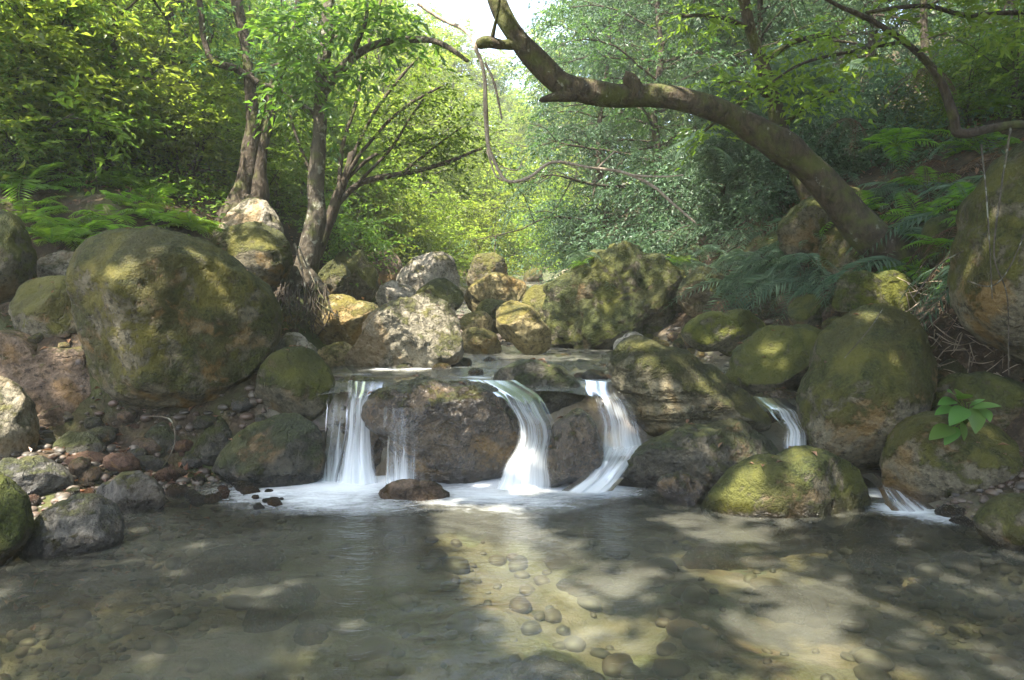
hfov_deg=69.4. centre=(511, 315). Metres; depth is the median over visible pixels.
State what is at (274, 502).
stone
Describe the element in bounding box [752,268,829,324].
fern
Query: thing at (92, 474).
stone
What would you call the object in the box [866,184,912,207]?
fern
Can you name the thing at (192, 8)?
thicket tree
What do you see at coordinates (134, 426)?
stone
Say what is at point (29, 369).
boulder
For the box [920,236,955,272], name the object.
fern
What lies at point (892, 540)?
stone
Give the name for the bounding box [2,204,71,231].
fern
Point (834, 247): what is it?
boulder
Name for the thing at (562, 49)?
forest tree
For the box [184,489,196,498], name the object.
stone
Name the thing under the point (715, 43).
forest tree
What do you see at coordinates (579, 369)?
stream water
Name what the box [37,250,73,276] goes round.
boulder
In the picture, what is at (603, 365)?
stone
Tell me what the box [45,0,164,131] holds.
lime shrub
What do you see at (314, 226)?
lichen tree
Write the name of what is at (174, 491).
stone
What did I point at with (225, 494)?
cobble
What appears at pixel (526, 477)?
waterfall
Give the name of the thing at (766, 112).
fern
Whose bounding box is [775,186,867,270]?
boulder
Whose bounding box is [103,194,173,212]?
fern
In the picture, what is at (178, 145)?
shrub
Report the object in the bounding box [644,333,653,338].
stone
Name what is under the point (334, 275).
boulder
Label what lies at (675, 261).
fern
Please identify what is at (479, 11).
sky
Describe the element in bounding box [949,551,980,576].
stone
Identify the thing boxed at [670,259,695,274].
fern
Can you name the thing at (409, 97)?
forest tree
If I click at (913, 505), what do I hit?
waterfall
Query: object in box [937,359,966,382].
boulder
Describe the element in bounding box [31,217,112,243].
fern
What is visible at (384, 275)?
boulder
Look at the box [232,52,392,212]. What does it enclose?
bush
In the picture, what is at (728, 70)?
fern
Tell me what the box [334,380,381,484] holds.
waterfall
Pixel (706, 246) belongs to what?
fern
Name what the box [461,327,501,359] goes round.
boulder
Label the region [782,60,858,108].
fern
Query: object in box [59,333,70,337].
stone
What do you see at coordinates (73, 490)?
stone
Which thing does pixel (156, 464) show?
cobble
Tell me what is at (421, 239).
shrub
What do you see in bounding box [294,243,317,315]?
hanging root
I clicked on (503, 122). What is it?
sunlit tree
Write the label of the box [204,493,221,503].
stone
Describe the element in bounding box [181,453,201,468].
cobble
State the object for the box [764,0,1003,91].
slope tree
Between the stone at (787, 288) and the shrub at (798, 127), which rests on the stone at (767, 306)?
the stone at (787, 288)
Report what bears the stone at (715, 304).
on the terrain
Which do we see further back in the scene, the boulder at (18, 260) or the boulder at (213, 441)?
the boulder at (18, 260)
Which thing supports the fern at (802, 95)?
on the terrain
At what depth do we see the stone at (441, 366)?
6.69 m
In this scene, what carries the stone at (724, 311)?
on the terrain
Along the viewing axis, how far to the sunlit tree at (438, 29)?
30.55 m
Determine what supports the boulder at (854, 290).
on the terrain
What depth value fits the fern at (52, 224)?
6.90 m
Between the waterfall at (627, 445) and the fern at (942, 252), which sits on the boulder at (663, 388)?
the waterfall at (627, 445)
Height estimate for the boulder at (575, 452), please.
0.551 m
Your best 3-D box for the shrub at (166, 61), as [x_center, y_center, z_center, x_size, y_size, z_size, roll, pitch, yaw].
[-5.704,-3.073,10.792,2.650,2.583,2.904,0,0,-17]
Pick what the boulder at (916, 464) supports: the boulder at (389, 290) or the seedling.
the seedling
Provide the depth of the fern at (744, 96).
9.74 m
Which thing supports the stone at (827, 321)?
on the terrain
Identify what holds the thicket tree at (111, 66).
on the terrain
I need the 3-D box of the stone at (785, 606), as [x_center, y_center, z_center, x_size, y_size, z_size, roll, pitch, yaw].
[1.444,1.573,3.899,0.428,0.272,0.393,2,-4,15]
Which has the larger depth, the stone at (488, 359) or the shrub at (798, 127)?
the shrub at (798, 127)
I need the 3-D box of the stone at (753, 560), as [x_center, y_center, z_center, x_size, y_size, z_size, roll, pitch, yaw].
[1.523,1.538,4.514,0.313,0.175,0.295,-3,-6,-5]
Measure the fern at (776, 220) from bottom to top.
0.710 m
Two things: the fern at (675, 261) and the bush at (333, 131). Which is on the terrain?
the bush at (333, 131)
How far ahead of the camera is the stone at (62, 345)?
5.70 m
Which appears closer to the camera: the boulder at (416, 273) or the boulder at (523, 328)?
the boulder at (523, 328)
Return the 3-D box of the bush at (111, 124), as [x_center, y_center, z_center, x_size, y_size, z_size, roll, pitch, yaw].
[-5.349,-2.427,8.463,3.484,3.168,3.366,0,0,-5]
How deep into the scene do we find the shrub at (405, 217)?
12.11 m
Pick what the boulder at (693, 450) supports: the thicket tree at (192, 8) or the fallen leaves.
the fallen leaves
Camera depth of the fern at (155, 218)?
7.12 m
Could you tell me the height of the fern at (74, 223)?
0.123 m
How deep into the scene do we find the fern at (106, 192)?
7.25 m
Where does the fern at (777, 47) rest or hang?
on the terrain
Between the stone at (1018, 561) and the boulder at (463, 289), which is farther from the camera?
the boulder at (463, 289)
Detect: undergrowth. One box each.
[0,128,343,234]
[402,3,961,248]
[614,0,1023,249]
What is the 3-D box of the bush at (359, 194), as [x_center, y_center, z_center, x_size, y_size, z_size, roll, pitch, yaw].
[-3.603,-2.404,11.759,3.522,3.315,3.646,0,0,29]
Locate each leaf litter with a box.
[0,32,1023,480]
[0,320,287,630]
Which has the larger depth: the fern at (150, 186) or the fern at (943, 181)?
the fern at (150, 186)
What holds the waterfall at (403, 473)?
on the boulder at (451, 433)
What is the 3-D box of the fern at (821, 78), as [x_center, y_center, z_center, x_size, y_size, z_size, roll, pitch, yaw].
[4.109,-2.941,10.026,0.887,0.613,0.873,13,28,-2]
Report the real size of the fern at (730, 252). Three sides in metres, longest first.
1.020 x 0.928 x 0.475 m
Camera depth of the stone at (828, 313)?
7.10 m
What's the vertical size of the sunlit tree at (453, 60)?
7.941 m
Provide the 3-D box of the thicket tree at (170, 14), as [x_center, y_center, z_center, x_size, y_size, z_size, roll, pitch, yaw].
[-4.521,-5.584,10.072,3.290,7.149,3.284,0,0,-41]
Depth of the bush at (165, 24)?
10.33 m
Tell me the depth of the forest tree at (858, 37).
39.64 m
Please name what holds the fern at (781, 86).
on the terrain
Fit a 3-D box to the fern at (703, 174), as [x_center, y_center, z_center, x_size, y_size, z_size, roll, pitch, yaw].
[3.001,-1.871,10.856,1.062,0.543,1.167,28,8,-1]
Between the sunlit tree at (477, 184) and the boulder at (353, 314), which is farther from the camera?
the sunlit tree at (477, 184)
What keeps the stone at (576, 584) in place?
on the terrain
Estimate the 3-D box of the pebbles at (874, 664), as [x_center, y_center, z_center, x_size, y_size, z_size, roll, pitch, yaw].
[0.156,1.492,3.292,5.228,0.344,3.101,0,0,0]
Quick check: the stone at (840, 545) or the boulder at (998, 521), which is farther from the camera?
the stone at (840, 545)
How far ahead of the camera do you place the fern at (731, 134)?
9.71 m
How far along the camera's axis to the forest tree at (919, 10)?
26.18 m
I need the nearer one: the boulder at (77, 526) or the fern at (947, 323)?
the boulder at (77, 526)
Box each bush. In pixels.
[0,0,127,179]
[0,0,193,195]
[0,0,241,169]
[1,12,195,147]
[5,5,130,130]
[76,0,229,145]
[90,2,277,160]
[91,36,281,181]
[106,3,218,40]
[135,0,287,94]
[203,48,420,240]
[217,46,352,206]
[218,59,445,240]
[220,85,379,206]
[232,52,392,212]
[244,79,383,165]
[275,108,438,254]
[361,102,416,168]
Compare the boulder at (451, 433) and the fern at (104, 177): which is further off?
the fern at (104, 177)
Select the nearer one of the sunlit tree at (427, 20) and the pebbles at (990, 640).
the pebbles at (990, 640)
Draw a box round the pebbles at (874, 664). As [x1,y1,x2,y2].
[0,526,1023,679]
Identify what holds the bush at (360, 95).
on the terrain
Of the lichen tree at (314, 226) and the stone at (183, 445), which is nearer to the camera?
the stone at (183, 445)
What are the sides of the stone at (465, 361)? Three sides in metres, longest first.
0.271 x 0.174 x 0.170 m
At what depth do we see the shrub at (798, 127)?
9.55 m
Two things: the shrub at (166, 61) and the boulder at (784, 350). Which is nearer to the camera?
the boulder at (784, 350)
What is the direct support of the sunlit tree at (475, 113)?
on the terrain
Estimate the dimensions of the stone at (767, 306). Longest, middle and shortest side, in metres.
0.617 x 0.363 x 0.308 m
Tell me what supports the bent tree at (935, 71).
on the terrain
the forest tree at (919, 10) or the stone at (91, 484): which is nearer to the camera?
the stone at (91, 484)
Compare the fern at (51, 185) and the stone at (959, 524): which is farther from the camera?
the fern at (51, 185)
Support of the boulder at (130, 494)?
on the terrain
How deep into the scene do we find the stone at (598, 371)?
6.38 m
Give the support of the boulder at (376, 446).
on the terrain
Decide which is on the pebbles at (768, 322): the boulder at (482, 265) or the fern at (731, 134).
the boulder at (482, 265)
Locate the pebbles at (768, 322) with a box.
[342,302,773,380]
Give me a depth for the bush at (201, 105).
9.82 m
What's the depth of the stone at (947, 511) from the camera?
4.40 m
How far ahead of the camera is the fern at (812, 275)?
7.56 m
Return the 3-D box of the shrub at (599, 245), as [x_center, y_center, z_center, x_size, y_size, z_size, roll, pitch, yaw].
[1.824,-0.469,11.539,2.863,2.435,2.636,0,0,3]
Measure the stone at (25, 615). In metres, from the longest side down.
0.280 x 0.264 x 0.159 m
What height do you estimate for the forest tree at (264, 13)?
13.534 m
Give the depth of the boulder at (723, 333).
7.46 m
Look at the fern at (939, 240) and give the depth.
6.17 m
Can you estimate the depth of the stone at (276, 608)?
3.63 m
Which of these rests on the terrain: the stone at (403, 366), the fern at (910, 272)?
the fern at (910, 272)
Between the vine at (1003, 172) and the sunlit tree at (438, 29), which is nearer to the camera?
the vine at (1003, 172)
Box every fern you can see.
[0,162,76,205]
[0,175,27,187]
[0,180,17,188]
[0,196,66,206]
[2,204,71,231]
[8,176,94,191]
[20,199,68,222]
[24,227,87,247]
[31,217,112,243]
[32,218,77,245]
[32,222,91,250]
[55,217,99,226]
[67,213,107,227]
[69,204,149,227]
[79,171,151,189]
[86,223,150,238]
[100,190,145,207]
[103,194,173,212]
[110,168,166,189]
[114,208,204,236]
[129,182,152,194]
[129,185,179,203]
[158,213,220,231]
[159,183,199,198]
[163,207,221,238]
[169,173,224,198]
[184,215,224,231]
[203,188,230,197]
[565,251,604,272]
[568,257,593,267]
[657,140,734,199]
[659,128,746,192]
[660,217,705,253]
[663,278,745,311]
[664,153,730,186]
[666,258,684,263]
[668,254,698,262]
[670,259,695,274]
[673,56,728,96]
[673,78,742,127]
[674,260,706,275]
[676,221,737,266]
[677,244,726,262]
[682,167,732,195]
[683,75,748,127]
[686,98,766,151]
[694,186,744,226]
[696,68,747,125]
[699,142,746,176]
[700,122,741,162]
[703,251,765,303]
[705,224,761,265]
[709,266,729,278]
[711,271,783,319]
[712,248,742,274]
[714,251,756,273]
[714,274,775,318]
[716,268,750,298]
[717,110,765,163]
[720,255,804,313]
[723,93,768,119]
[724,90,761,109]
[734,83,799,105]
[740,246,784,284]
[741,58,815,112]
[742,253,827,290]
[743,241,791,291]
[744,51,830,107]
[744,272,816,325]
[745,44,819,90]
[749,102,794,130]
[750,248,782,283]
[752,65,801,114]
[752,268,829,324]
[753,60,791,83]
[754,218,800,268]
[759,62,861,117]
[761,253,838,282]
[771,254,832,277]
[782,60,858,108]
[784,91,829,126]
[785,76,845,105]
[785,84,847,115]
[786,271,875,310]
[792,260,834,299]
[796,250,820,278]
[810,261,878,312]
[811,100,851,127]
[815,109,865,139]
[818,256,922,304]
[819,190,888,236]
[821,57,899,105]
[845,226,921,268]
[857,181,914,215]
[857,211,945,269]
[859,127,946,167]
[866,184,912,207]
[874,148,932,174]
[875,181,949,216]
[877,253,939,283]
[878,68,962,120]
[880,191,941,222]
[885,166,961,188]
[889,128,940,149]
[891,190,929,213]
[897,160,946,194]
[898,234,953,251]
[899,265,949,314]
[903,183,975,215]
[903,226,956,282]
[911,260,950,329]
[918,254,949,306]
[919,269,948,332]
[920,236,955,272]
[921,107,993,153]
[921,301,959,352]
[922,132,996,163]
[928,181,975,215]
[929,174,983,214]
[933,129,1021,158]
[934,176,956,194]
[937,210,957,225]
[942,153,1001,192]
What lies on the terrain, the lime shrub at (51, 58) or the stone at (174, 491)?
the lime shrub at (51, 58)
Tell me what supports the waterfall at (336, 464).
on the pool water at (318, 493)
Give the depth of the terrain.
4.14 m
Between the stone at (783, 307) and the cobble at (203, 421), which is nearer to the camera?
the cobble at (203, 421)
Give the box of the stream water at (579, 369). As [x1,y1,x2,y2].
[329,271,795,412]
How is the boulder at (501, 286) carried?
on the terrain
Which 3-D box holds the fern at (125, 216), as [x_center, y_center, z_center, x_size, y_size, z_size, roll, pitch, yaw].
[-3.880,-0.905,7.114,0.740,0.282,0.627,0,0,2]
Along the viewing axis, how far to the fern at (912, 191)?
7.41 m
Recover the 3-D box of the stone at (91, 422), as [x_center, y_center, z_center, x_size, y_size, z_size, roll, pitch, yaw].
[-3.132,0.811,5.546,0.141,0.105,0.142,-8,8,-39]
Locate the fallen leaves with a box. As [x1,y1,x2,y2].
[5,138,1023,466]
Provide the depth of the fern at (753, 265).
8.12 m
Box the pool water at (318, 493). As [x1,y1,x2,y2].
[1,475,1023,675]
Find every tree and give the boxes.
[49,0,244,174]
[91,0,287,155]
[107,0,236,75]
[135,0,290,156]
[145,0,279,74]
[168,0,383,222]
[175,0,370,154]
[192,0,330,82]
[193,0,338,49]
[231,0,468,302]
[247,0,540,258]
[248,0,293,41]
[257,0,361,72]
[257,0,362,75]
[271,8,411,147]
[286,0,437,135]
[310,0,471,191]
[312,0,472,207]
[357,24,515,247]
[388,1,484,194]
[393,179,493,283]
[396,13,466,181]
[405,144,546,269]
[408,34,522,208]
[411,9,514,193]
[418,146,582,265]
[421,86,502,229]
[421,191,551,279]
[444,90,547,239]
[453,0,718,274]
[456,48,530,191]
[462,0,686,242]
[469,210,553,273]
[476,0,916,272]
[490,22,604,233]
[491,0,698,210]
[491,107,546,231]
[494,0,648,208]
[494,190,601,274]
[496,79,550,230]
[498,0,881,251]
[505,162,610,261]
[513,72,612,211]
[520,1,670,184]
[544,0,737,186]
[570,0,833,168]
[573,0,877,206]
[613,0,920,188]
[634,0,892,124]
[634,2,841,130]
[649,0,879,200]
[667,0,952,124]
[705,0,993,66]
[733,0,1023,138]
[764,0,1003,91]
[770,0,865,58]
[803,4,898,59]
[805,0,1002,77]
[858,0,953,37]
[883,0,1015,36]
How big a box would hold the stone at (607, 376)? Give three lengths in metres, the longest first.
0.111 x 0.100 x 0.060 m
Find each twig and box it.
[146,415,175,468]
[844,250,963,357]
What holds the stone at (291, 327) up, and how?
on the terrain
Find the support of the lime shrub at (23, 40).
on the terrain
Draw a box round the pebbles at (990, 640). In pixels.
[810,450,1023,679]
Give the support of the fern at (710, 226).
on the terrain
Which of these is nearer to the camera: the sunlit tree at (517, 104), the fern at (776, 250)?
the fern at (776, 250)
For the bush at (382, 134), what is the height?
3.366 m
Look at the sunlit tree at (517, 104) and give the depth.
35.47 m
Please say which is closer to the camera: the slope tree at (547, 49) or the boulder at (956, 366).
the boulder at (956, 366)
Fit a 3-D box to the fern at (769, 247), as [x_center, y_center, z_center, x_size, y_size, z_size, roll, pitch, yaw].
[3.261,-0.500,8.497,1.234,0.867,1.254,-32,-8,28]
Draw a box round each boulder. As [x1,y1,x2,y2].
[0,196,42,236]
[0,209,37,303]
[0,329,91,412]
[0,376,39,457]
[0,455,73,496]
[0,472,33,569]
[8,275,76,337]
[18,493,124,570]
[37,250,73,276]
[37,406,69,426]
[52,432,106,454]
[65,225,282,408]
[95,470,165,520]
[144,421,179,456]
[193,416,232,465]
[210,221,293,291]
[211,413,325,493]
[212,198,283,235]
[254,346,334,420]
[276,332,316,351]
[314,294,378,345]
[317,341,351,372]
[318,258,350,294]
[335,244,378,301]
[335,375,396,474]
[344,292,463,376]
[361,374,521,488]
[367,249,402,288]
[375,280,415,306]
[378,478,449,517]
[396,251,459,290]
[414,278,463,310]
[458,286,466,303]
[459,311,492,330]
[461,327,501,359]
[464,272,526,311]
[466,252,507,286]
[475,298,504,333]
[493,359,584,413]
[496,300,550,355]
[522,284,545,320]
[523,267,542,283]
[531,408,603,487]
[542,240,685,353]
[608,335,771,436]
[612,418,779,511]
[613,331,642,349]
[656,471,704,508]
[677,266,729,317]
[681,308,765,356]
[701,445,871,541]
[725,324,821,394]
[751,388,796,422]
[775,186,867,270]
[788,293,829,328]
[796,303,937,469]
[818,226,876,276]
[831,270,922,312]
[879,411,1022,502]
[916,213,956,266]
[931,371,1023,429]
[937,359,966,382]
[947,141,1023,364]
[973,492,1023,557]
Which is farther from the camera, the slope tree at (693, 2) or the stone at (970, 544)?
the slope tree at (693, 2)
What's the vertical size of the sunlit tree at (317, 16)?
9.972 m
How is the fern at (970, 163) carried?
on the terrain
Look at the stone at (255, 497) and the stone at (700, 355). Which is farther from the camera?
the stone at (700, 355)
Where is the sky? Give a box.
[284,0,945,182]
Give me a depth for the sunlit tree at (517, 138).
37.65 m
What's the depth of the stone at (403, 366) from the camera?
6.79 m
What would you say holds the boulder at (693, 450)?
on the terrain
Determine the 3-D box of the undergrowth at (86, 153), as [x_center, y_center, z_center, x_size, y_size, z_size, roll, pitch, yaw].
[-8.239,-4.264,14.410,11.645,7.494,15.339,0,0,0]
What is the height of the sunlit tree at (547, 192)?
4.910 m
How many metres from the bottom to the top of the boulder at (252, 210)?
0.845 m
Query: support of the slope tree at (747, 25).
on the terrain
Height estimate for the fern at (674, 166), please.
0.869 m
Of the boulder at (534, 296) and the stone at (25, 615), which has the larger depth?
the boulder at (534, 296)
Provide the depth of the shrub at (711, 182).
9.92 m
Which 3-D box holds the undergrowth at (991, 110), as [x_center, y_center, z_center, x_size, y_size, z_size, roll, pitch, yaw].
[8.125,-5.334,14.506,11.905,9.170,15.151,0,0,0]
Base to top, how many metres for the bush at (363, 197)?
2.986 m
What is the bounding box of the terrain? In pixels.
[0,1,1023,679]
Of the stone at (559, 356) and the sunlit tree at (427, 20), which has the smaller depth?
the stone at (559, 356)
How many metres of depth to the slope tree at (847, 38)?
17.68 m
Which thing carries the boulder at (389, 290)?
on the terrain
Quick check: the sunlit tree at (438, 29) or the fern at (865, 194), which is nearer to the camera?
the fern at (865, 194)
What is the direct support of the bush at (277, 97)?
on the terrain
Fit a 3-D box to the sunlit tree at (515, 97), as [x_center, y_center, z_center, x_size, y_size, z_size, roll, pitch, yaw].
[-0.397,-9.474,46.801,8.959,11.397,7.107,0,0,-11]
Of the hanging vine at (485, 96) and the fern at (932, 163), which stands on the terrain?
the fern at (932, 163)
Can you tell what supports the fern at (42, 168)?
on the terrain
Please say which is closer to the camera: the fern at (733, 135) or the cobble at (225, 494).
the cobble at (225, 494)
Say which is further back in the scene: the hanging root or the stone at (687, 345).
the stone at (687, 345)
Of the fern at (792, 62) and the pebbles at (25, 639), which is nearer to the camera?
the pebbles at (25, 639)
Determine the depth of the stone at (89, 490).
4.83 m
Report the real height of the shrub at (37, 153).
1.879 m
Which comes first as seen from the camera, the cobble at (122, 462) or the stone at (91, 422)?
the cobble at (122, 462)
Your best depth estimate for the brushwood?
5.54 m
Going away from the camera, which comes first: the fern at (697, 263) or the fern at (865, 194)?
the fern at (865, 194)
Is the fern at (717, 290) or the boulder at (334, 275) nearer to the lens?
the fern at (717, 290)
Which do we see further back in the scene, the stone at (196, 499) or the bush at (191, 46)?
the bush at (191, 46)
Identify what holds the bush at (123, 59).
on the terrain
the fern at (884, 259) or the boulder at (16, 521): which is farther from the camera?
the fern at (884, 259)
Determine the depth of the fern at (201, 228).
7.41 m
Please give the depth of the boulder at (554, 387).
5.73 m
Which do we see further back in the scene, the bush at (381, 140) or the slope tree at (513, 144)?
the slope tree at (513, 144)
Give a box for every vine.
[417,2,695,223]
[967,127,1023,375]
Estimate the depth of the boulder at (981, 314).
4.86 m
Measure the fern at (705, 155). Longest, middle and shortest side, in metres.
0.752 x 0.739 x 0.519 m
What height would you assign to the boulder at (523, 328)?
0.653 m
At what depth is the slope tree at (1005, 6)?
11.40 m
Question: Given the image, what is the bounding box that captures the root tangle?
[274,281,339,339]
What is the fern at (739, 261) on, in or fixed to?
on the terrain
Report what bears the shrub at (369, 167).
on the terrain
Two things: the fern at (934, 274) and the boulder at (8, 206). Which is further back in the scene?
the boulder at (8, 206)
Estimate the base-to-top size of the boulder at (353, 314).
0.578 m
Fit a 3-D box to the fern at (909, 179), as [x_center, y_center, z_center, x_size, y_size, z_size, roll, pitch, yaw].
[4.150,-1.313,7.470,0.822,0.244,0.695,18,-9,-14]
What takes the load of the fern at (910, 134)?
on the terrain
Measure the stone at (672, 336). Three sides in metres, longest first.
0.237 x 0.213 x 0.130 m
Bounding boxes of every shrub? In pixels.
[0,0,133,116]
[0,0,173,145]
[0,31,124,186]
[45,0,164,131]
[51,35,173,140]
[111,65,295,201]
[146,43,178,140]
[189,116,338,224]
[270,177,418,286]
[305,131,438,253]
[305,162,454,266]
[361,180,473,282]
[507,187,639,286]
[554,204,689,265]
[569,150,750,260]
[628,119,822,269]
[656,66,834,214]
[691,100,872,252]
[720,89,874,221]
[792,44,976,180]
[864,3,1023,163]
[906,0,1023,128]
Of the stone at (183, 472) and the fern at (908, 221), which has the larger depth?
the fern at (908, 221)
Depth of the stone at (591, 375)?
5.97 m
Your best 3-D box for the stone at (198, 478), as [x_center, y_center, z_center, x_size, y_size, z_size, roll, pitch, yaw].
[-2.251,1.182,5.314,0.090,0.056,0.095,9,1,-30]
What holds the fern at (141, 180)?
on the terrain
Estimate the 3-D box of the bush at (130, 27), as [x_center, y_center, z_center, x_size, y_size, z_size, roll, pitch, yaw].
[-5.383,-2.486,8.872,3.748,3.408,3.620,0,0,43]
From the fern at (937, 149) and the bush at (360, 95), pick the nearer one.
the fern at (937, 149)
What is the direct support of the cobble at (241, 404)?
on the terrain
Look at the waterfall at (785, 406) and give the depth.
5.55 m
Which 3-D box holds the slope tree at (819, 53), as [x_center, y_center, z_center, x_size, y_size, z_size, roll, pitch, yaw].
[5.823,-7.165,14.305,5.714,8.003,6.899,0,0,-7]
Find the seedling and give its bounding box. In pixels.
[929,389,1000,444]
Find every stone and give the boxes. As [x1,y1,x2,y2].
[0,600,41,637]
[27,333,43,342]
[29,494,41,505]
[49,454,57,459]
[58,342,70,348]
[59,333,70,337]
[63,415,73,420]
[64,454,87,464]
[65,487,79,495]
[75,451,105,463]
[79,466,101,481]
[80,481,88,487]
[82,488,94,492]
[83,416,103,429]
[88,482,95,486]
[129,448,146,456]
[131,423,138,428]
[131,437,161,454]
[154,468,180,483]
[166,484,188,498]
[170,467,187,475]
[174,439,193,452]
[177,542,285,585]
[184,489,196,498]
[189,493,205,506]
[192,475,204,481]
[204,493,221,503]
[218,485,227,490]
[232,569,273,587]
[234,481,254,491]
[239,485,259,496]
[242,581,320,632]
[251,494,258,499]
[253,502,264,510]
[255,414,266,421]
[267,497,282,507]
[289,326,298,331]
[293,620,328,645]
[395,363,413,375]
[431,363,450,377]
[450,357,471,374]
[468,367,483,379]
[483,356,495,368]
[511,655,582,679]
[552,355,566,365]
[556,572,613,596]
[561,353,574,362]
[574,373,582,380]
[575,359,590,370]
[581,371,604,381]
[586,369,604,373]
[595,363,607,371]
[603,352,610,363]
[603,374,610,380]
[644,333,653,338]
[657,339,669,345]
[667,332,680,341]
[673,338,685,348]
[681,546,747,570]
[684,341,692,347]
[696,351,704,359]
[712,299,736,310]
[718,304,738,312]
[739,552,780,568]
[748,585,815,624]
[753,299,776,318]
[758,285,807,308]
[770,299,783,315]
[777,292,809,315]
[779,281,800,294]
[821,304,840,321]
[821,316,838,328]
[835,538,879,563]
[878,534,897,546]
[897,544,911,552]
[934,504,965,519]
[947,516,975,533]
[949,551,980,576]
[959,538,982,551]
[1000,553,1023,565]
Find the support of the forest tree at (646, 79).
on the terrain
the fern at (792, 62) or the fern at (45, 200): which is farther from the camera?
the fern at (792, 62)
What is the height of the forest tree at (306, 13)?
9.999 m
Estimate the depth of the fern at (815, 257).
7.68 m
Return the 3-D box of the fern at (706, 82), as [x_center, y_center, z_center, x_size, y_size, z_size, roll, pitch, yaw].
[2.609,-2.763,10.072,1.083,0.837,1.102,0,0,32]
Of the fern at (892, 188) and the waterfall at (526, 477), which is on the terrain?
the fern at (892, 188)
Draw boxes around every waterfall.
[320,382,339,481]
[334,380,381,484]
[384,407,406,483]
[468,379,551,490]
[562,444,641,492]
[585,380,640,455]
[754,397,808,447]
[862,472,937,516]
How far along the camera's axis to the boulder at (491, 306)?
9.48 m
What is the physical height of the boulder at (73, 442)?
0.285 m
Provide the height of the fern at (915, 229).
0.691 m
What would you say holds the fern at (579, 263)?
on the boulder at (583, 308)
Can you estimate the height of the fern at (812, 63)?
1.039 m
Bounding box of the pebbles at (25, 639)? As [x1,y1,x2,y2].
[0,359,356,679]
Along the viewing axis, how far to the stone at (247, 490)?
4.95 m
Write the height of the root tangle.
0.610 m
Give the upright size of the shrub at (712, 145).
2.922 m
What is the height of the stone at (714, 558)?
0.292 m
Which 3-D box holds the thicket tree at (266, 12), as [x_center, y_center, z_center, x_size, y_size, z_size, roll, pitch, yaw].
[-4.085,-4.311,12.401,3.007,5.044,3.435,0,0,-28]
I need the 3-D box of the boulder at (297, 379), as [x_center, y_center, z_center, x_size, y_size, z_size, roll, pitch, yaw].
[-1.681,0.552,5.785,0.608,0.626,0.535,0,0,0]
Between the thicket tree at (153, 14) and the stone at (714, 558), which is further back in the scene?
the thicket tree at (153, 14)
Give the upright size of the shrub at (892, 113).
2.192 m
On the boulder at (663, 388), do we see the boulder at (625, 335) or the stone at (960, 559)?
the boulder at (625, 335)
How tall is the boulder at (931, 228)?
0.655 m
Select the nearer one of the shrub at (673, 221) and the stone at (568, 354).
the stone at (568, 354)
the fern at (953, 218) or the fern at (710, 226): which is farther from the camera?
the fern at (710, 226)
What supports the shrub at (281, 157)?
on the terrain
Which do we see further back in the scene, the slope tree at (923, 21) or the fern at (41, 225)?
the slope tree at (923, 21)
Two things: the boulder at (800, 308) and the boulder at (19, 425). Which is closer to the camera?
the boulder at (19, 425)
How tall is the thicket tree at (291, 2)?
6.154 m
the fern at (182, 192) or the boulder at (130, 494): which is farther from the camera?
the fern at (182, 192)
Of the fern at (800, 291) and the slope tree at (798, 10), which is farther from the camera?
the slope tree at (798, 10)
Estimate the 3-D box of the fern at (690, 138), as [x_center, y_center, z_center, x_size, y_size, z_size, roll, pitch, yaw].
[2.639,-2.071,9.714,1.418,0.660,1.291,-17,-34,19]
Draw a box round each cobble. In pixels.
[60,431,76,437]
[68,456,90,476]
[86,426,118,445]
[103,452,141,473]
[117,408,136,423]
[136,455,167,471]
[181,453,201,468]
[192,415,216,428]
[216,489,229,500]
[231,397,252,412]
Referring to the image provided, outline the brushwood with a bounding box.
[897,260,1019,375]
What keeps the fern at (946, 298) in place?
on the terrain
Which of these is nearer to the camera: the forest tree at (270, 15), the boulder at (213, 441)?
the boulder at (213, 441)
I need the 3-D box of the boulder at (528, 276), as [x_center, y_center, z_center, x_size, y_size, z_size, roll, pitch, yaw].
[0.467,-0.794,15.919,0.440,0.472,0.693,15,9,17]
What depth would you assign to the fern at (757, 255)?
8.44 m
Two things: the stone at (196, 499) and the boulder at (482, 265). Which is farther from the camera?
the boulder at (482, 265)
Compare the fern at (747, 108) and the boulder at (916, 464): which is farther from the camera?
the fern at (747, 108)
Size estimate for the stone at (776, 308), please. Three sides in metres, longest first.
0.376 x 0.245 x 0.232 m
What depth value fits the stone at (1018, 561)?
3.83 m
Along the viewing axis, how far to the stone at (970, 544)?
4.07 m
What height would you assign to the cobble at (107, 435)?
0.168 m
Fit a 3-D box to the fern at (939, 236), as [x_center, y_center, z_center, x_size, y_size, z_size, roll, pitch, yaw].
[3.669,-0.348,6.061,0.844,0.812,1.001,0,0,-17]
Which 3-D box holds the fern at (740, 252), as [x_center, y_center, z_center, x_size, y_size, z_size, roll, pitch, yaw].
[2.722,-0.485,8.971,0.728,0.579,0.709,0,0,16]
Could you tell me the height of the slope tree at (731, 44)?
8.548 m
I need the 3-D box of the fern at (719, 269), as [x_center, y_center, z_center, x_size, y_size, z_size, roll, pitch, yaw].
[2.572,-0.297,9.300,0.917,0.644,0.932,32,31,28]
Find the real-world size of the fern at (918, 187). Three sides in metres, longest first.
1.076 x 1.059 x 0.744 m
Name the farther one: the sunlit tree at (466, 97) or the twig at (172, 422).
the sunlit tree at (466, 97)
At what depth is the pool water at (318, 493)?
4.92 m
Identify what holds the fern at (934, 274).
on the terrain
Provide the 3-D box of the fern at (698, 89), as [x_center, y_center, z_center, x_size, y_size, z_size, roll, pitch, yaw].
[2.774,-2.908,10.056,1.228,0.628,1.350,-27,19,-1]

